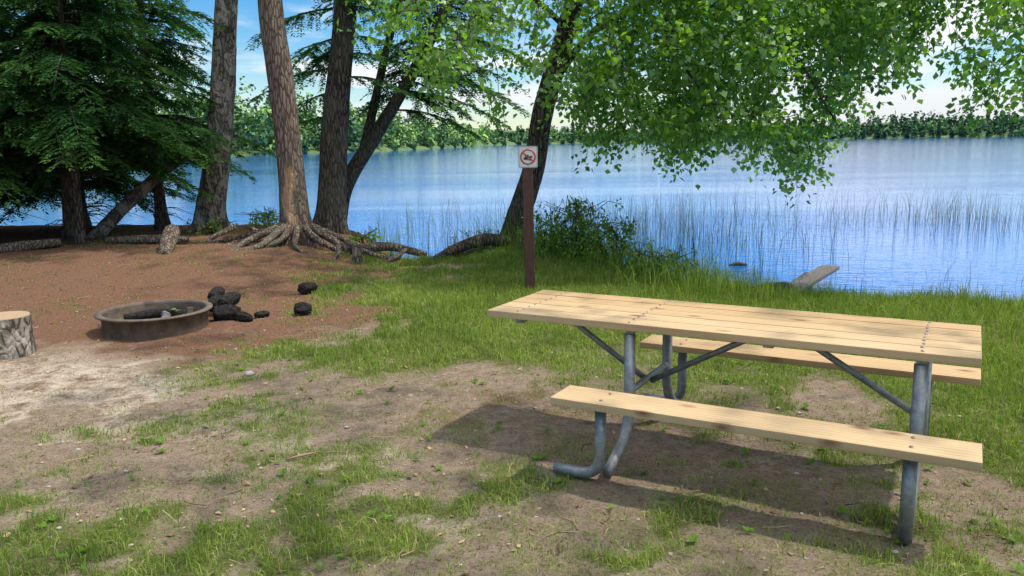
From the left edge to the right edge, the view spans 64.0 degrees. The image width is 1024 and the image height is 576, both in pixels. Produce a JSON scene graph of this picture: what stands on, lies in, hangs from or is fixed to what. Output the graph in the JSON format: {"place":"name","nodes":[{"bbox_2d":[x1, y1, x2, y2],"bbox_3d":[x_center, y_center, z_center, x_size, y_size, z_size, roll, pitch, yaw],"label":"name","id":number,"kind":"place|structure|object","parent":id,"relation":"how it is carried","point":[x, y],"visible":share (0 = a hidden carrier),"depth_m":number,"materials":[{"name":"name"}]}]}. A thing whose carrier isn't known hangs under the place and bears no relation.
{"place":"outdoors","nodes":[
{"label":"outdoors","id":0,"kind":"place"},
{"bbox_2d":[0,224,1023,575],"bbox_3d":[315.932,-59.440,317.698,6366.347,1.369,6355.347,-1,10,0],"label":"ground","id":1,"kind":"structure","parent":0,"point":[510,438],"depth_m":4.64,"materials":[{"name":"soil"}]},
{"bbox_2d":[0,153,35,197],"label":"tree","id":2,"kind":"object","parent":1,"relation":"on","point":[5,187],"visible":0.02,"depth_m":14.06,"materials":[{"name":"green plant"}]},
{"bbox_2d":[0,311,36,359],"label":"log round","id":3,"kind":"object","parent":1,"relation":"on","point":[17,339],"visible":1,"depth_m":6.78,"materials":[{"name":"grey wood"}]},
{"bbox_2d":[0,238,61,251],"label":"fallen log","id":4,"kind":"object","parent":1,"relation":"on","point":[27,245],"visible":0.93,"depth_m":12.29,"materials":[{"name":"grey wood"}]},
{"bbox_2d":[0,8,94,212],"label":"hemlock tree","id":5,"kind":"object","parent":1,"relation":"on","point":[20,198],"visible":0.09,"depth_m":14.25,"materials":[{"name":"green plant"}]},
{"bbox_2d":[0,1,117,220],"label":"hemlock tree","id":6,"kind":"object","parent":1,"relation":"on","point":[6,169],"visible":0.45,"depth_m":12.12,"materials":[{"name":"green plant"}]},
{"bbox_2d":[0,0,195,227],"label":"hemlock tree","id":7,"kind":"object","parent":1,"relation":"on","point":[119,190],"visible":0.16,"depth_m":15.19,"materials":[{"name":"green plant"}]},
{"bbox_2d":[0,0,220,244],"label":"hemlock tree","id":8,"kind":"object","parent":1,"relation":"on","point":[113,113],"visible":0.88,"depth_m":12.16,"materials":[{"name":"green plant"}]},
{"bbox_2d":[0,0,230,239],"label":"hemlock tree","id":9,"kind":"object","parent":1,"relation":"on","point":[105,143],"visible":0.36,"depth_m":13.12,"materials":[{"name":"green plant"}]},
{"bbox_2d":[87,146,201,237],"bbox_3d":[-6.433,-1.636,14.334,2.073,1.755,0.268,-7,12,-32],"label":"leaning log","id":10,"kind":"object","parent":1,"relation":"on","point":[126,204],"visible":0.56,"depth_m":14.13,"materials":[{"name":"brown wood"}]},
{"bbox_2d":[103,235,188,243],"bbox_3d":[-5.717,-0.752,12.782,1.438,0.169,0.156,1,10,13],"label":"fallen log","id":11,"kind":"object","parent":1,"relation":"on","point":[137,239],"visible":0.76,"depth_m":12.74,"materials":[{"name":"wood"}]},
{"bbox_2d":[94,299,212,340],"bbox_3d":[-3.376,0.289,7.762,1.034,0.275,1.034,-1,10,0],"label":"fire ring","id":12,"kind":"object","parent":1,"relation":"on","point":[150,320],"visible":0.98,"depth_m":7.55,"materials":[{"name":"metal"}]},
{"bbox_2d":[32,0,275,230],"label":"hemlock tree","id":13,"kind":"object","parent":1,"relation":"on","point":[161,216],"visible":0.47,"depth_m":14.41,"materials":[{"name":"green plant"}]},
{"bbox_2d":[158,224,180,253],"bbox_3d":[-4.995,-0.662,11.945,0.251,0.492,0.696,-3,10,-10],"label":"tree stump","id":14,"kind":"object","parent":1,"relation":"on","point":[170,237],"visible":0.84,"depth_m":11.86,"materials":[{"name":"brown wood"}]},
{"bbox_2d":[186,0,237,232],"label":"pine tree","id":15,"kind":"object","parent":1,"relation":"on","point":[214,181],"visible":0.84,"depth_m":14.27,"materials":[{"name":"brown plant"}]},
{"bbox_2d":[186,217,237,235],"bbox_3d":[-5.229,-0.983,14.292,0.818,0.540,0.888,-1,10,0],"label":"bank shrub","id":16,"kind":"object","parent":1,"relation":"on","point":[212,227],"visible":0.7,"depth_m":14.11,"materials":[{"name":"green plant"}]},
{"bbox_2d":[208,295,221,311],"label":"charred log","id":17,"kind":"object","parent":1,"relation":"on","point":[213,299],"visible":0.45,"depth_m":8.26,"materials":[{"name":"brown wood"}]},
{"bbox_2d":[207,286,224,299],"bbox_3d":[-3.067,0.061,8.489,0.125,0.142,0.224,2,10,15],"label":"charred log","id":18,"kind":"object","parent":17,"relation":"on","point":[217,290],"visible":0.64,"depth_m":8.44,"materials":[{"name":"brown wood"}]},
{"bbox_2d":[213,304,240,320],"bbox_3d":[-2.804,0.249,8.068,0.260,0.180,0.185,-5,11,-20],"label":"charred log","id":19,"kind":"object","parent":1,"relation":"on","point":[224,312],"visible":0.92,"depth_m":8.00,"materials":[{"name":"brown wood"}]},
{"bbox_2d":[218,292,240,305],"bbox_3d":[-2.853,0.133,8.279,0.164,0.177,0.276,2,10,15],"label":"charred log","id":20,"kind":"object","parent":19,"relation":"on","point":[231,298],"visible":0.67,"depth_m":8.21,"materials":[{"name":"brown wood"}]},
{"bbox_2d":[234,311,253,321],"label":"charred log","id":21,"kind":"object","parent":1,"relation":"on","point":[242,316],"visible":0.99,"depth_m":7.97,"materials":[{"name":"brown wood"}]},
{"bbox_2d":[241,206,278,229],"bbox_3d":[-4.487,-1.232,15.107,1.002,0.622,1.227,4,11,25],"label":"bank shrub","id":22,"kind":"object","parent":1,"relation":"on","point":[267,217],"visible":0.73,"depth_m":14.94,"materials":[{"name":"green plant"}]},
{"bbox_2d":[254,310,269,318],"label":"charred log","id":23,"kind":"object","parent":1,"relation":"on","point":[261,314],"visible":0.98,"depth_m":8.15,"materials":[{"name":"brown wood"}]},
{"bbox_2d":[199,0,360,255],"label":"pine tree","id":24,"kind":"object","parent":1,"relation":"on","point":[295,226],"visible":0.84,"depth_m":12.45,"materials":[{"name":"brown plant"}]},
{"bbox_2d":[294,302,311,315],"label":"charred log","id":25,"kind":"object","parent":1,"relation":"on","point":[302,308],"visible":0.98,"depth_m":8.27,"materials":[{"name":"brown wood"}]},
{"bbox_2d":[297,282,317,294],"bbox_3d":[-2.360,0.012,9.487,0.172,0.161,0.230,4,11,27],"label":"charred log","id":26,"kind":"object","parent":1,"relation":"on","point":[305,288],"visible":0.94,"depth_m":9.41,"materials":[{"name":"brown wood"}]},
{"bbox_2d":[245,0,429,234],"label":"hemlock tree","id":27,"kind":"object","parent":1,"relation":"on","point":[340,55],"visible":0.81,"depth_m":14.22,"materials":[{"name":"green plant"}]},
{"bbox_2d":[352,244,364,263],"bbox_3d":[-2.193,-0.449,11.697,0.184,0.373,0.172,-9,13,-39],"label":"stump","id":28,"kind":"object","parent":1,"relation":"on","point":[357,253],"visible":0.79,"depth_m":11.63,"materials":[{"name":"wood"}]},
{"bbox_2d":[205,224,523,261],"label":"exposed roots","id":29,"kind":"object","parent":1,"relation":"on","point":[232,227],"visible":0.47,"depth_m":12.37,"materials":[{"name":"brown plant"}]},
{"bbox_2d":[346,225,391,251],"bbox_3d":[-2.315,-0.677,13.197,0.940,0.659,0.762,-1,10,0],"label":"bank shrub","id":30,"kind":"object","parent":1,"relation":"on","point":[358,237],"visible":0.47,"depth_m":13.21,"materials":[{"name":"green plant"}]},
{"bbox_2d":[349,242,426,256],"bbox_3d":[-1.886,-0.573,12.490,1.172,0.251,0.336,-3,10,-12],"label":"fallen log","id":31,"kind":"object","parent":1,"relation":"on","point":[380,246],"visible":0.76,"depth_m":12.49,"materials":[{"name":"grey wood"}]},
{"bbox_2d":[347,0,542,218],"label":"hemlock tree","id":32,"kind":"object","parent":1,"relation":"on","point":[373,133],"visible":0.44,"depth_m":14.98,"materials":[{"name":"green plant"}]},
{"bbox_2d":[433,233,510,259],"bbox_3d":[-0.605,-0.634,12.523,1.451,0.368,0.200,-9,13,-39],"label":"fallen log","id":33,"kind":"object","parent":1,"relation":"on","point":[490,239],"visible":0.84,"depth_m":12.45,"materials":[{"name":"brown wood"}]},
{"bbox_2d":[448,228,511,255],"bbox_3d":[-0.515,-0.657,13.183,1.037,0.668,0.861,-1,10,0],"label":"bank shrub","id":34,"kind":"object","parent":1,"relation":"on","point":[481,233],"visible":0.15,"depth_m":12.99,"materials":[{"name":"green plant"}]},
{"bbox_2d":[4,309,1011,572],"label":"pebbles","id":35,"kind":"object","parent":1,"relation":"on","point":[248,373],"visible":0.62,"depth_m":4.69,"materials":[{"name":"stone"}]},
{"bbox_2d":[0,259,1021,575],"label":"fallen twigs","id":36,"kind":"object","parent":1,"relation":"on","point":[386,455],"visible":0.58,"depth_m":4.54,"materials":[{"name":"brown wood"}]},
{"bbox_2d":[0,227,1023,575],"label":"grass","id":37,"kind":"structure","parent":1,"relation":"on","point":[484,291],"depth_m":5.53,"materials":[{"name":"green plant"}]},
{"bbox_2d":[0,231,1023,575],"bbox_3d":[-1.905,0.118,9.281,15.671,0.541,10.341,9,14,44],"label":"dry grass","id":38,"kind":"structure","parent":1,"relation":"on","point":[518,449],"depth_m":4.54,"materials":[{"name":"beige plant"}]},
{"bbox_2d":[0,246,1023,575],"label":"leaf litter","id":39,"kind":"object","parent":1,"relation":"on","point":[430,448],"visible":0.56,"depth_m":4.43,"materials":[{"name":"brown plant"}]},
{"bbox_2d":[2,69,1023,154],"bbox_3d":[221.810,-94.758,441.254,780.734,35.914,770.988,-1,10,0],"label":"distant forest","id":40,"kind":"object","parent":1,"relation":"on","point":[413,136],"visible":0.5,"depth_m":366.43,"materials":[{"name":"green plant"}]},
{"bbox_2d":[518,146,537,290],"bbox_3d":[0.189,-0.673,9.166,0.212,1.803,0.133,-1,10,2],"label":"mooring sign","id":41,"kind":"object","parent":1,"relation":"on","point":[527,159],"visible":0.96,"depth_m":9.08,"materials":[{"name":"brown paint"}]},
{"bbox_2d":[35,306,1023,575],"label":"lawn weeds","id":42,"kind":"object","parent":1,"relation":"on","point":[693,536],"visible":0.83,"depth_m":4.18,"materials":[{"name":"green plant"}]},
{"bbox_2d":[516,213,573,254],"bbox_3d":[0.550,-0.685,12.220,0.858,0.868,1.064,-5,11,-20],"label":"bank shrub","id":43,"kind":"object","parent":1,"relation":"on","point":[545,238],"visible":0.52,"depth_m":12.20,"materials":[{"name":"green plant"}]},
{"bbox_2d":[534,192,634,260],"bbox_3d":[0.951,-0.805,11.713,1.482,1.064,1.260,4,11,26],"label":"bank shrub","id":44,"kind":"object","parent":1,"relation":"on","point":[578,215],"visible":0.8,"depth_m":11.65,"materials":[{"name":"green plant"}]},
{"bbox_2d":[567,210,654,267],"bbox_3d":[1.279,-0.574,11.061,1.256,0.929,1.086,-9,13,-38],"label":"bank shrub","id":45,"kind":"object","parent":1,"relation":"on","point":[611,230],"visible":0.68,"depth_m":10.99,"materials":[{"name":"green plant"}]},
{"bbox_2d":[336,0,964,247],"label":"yellow birch tree","id":46,"kind":"object","parent":1,"relation":"on","point":[832,26],"visible":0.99,"depth_m":9.95,"materials":[{"name":"green plant"}]},
{"bbox_2d":[626,237,698,281],"bbox_3d":[1.809,-0.259,10.188,1.007,0.766,0.920,-1,10,0],"label":"bank shrub","id":47,"kind":"object","parent":1,"relation":"on","point":[677,257],"visible":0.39,"depth_m":10.11,"materials":[{"name":"green plant"}]},
{"bbox_2d":[361,208,1023,440],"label":"tall grass","id":48,"kind":"structure","parent":1,"relation":"on","point":[698,275],"depth_m":9.10,"materials":[{"name":"green plant"}]},
{"bbox_2d":[487,290,982,544],"bbox_3d":[1.121,0.528,4.456,2.487,0.762,1.507,5,12,29],"label":"picnic table","id":49,"kind":"object","parent":1,"relation":"on","point":[924,345],"visible":1,"depth_m":4.10,"materials":[{"name":"brown wood"}]},
{"bbox_2d":[918,0,1023,138],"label":"yellow birch tree","id":50,"kind":"object","parent":1,"relation":"on","point":[994,11],"visible":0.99,"depth_m":9.25,"materials":[{"name":"green plant"}]},
{"bbox_2d":[0,136,1023,301],"bbox_3d":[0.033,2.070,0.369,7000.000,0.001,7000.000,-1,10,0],"label":"lake water","id":51,"kind":"structure","parent":0,"point":[394,179],"depth_m":28.98,"materials":[{"name":"blue liquid"}]},
{"bbox_2d":[351,178,1023,295],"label":"reeds","id":52,"kind":"object","parent":51,"relation":"in","point":[680,220],"visible":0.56,"depth_m":18.03,"materials":[{"name":"green plant"}]},
{"bbox_2d":[728,261,746,265],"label":"sunken log","id":53,"kind":"object","parent":51,"relation":"in","point":[738,263],"visible":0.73,"depth_m":13.73,"materials":[{"name":"brown wood"}]},
{"bbox_2d":[760,265,839,290],"bbox_3d":[3.984,-0.041,11.383,0.831,0.315,2.027,7,13,38],"label":"weathered plank","id":54,"kind":"object","parent":51,"relation":"in","point":[822,272],"visible":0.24,"depth_m":11.40,"materials":[{"name":"grey wood"}]},
{"bbox_2d":[0,0,1023,131],"label":"sky","id":55,"kind":"structure","parent":0,"point":[936,94],"materials":[{"name":"blue"}]},
{"bbox_2d":[231,119,1020,155],"bbox_3d":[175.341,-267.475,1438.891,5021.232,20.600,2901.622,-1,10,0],"label":"hills","id":56,"kind":"structure","parent":0,"point":[314,150],"depth_m":589.71,"materials":[{"name":"green plant"}]}
]}

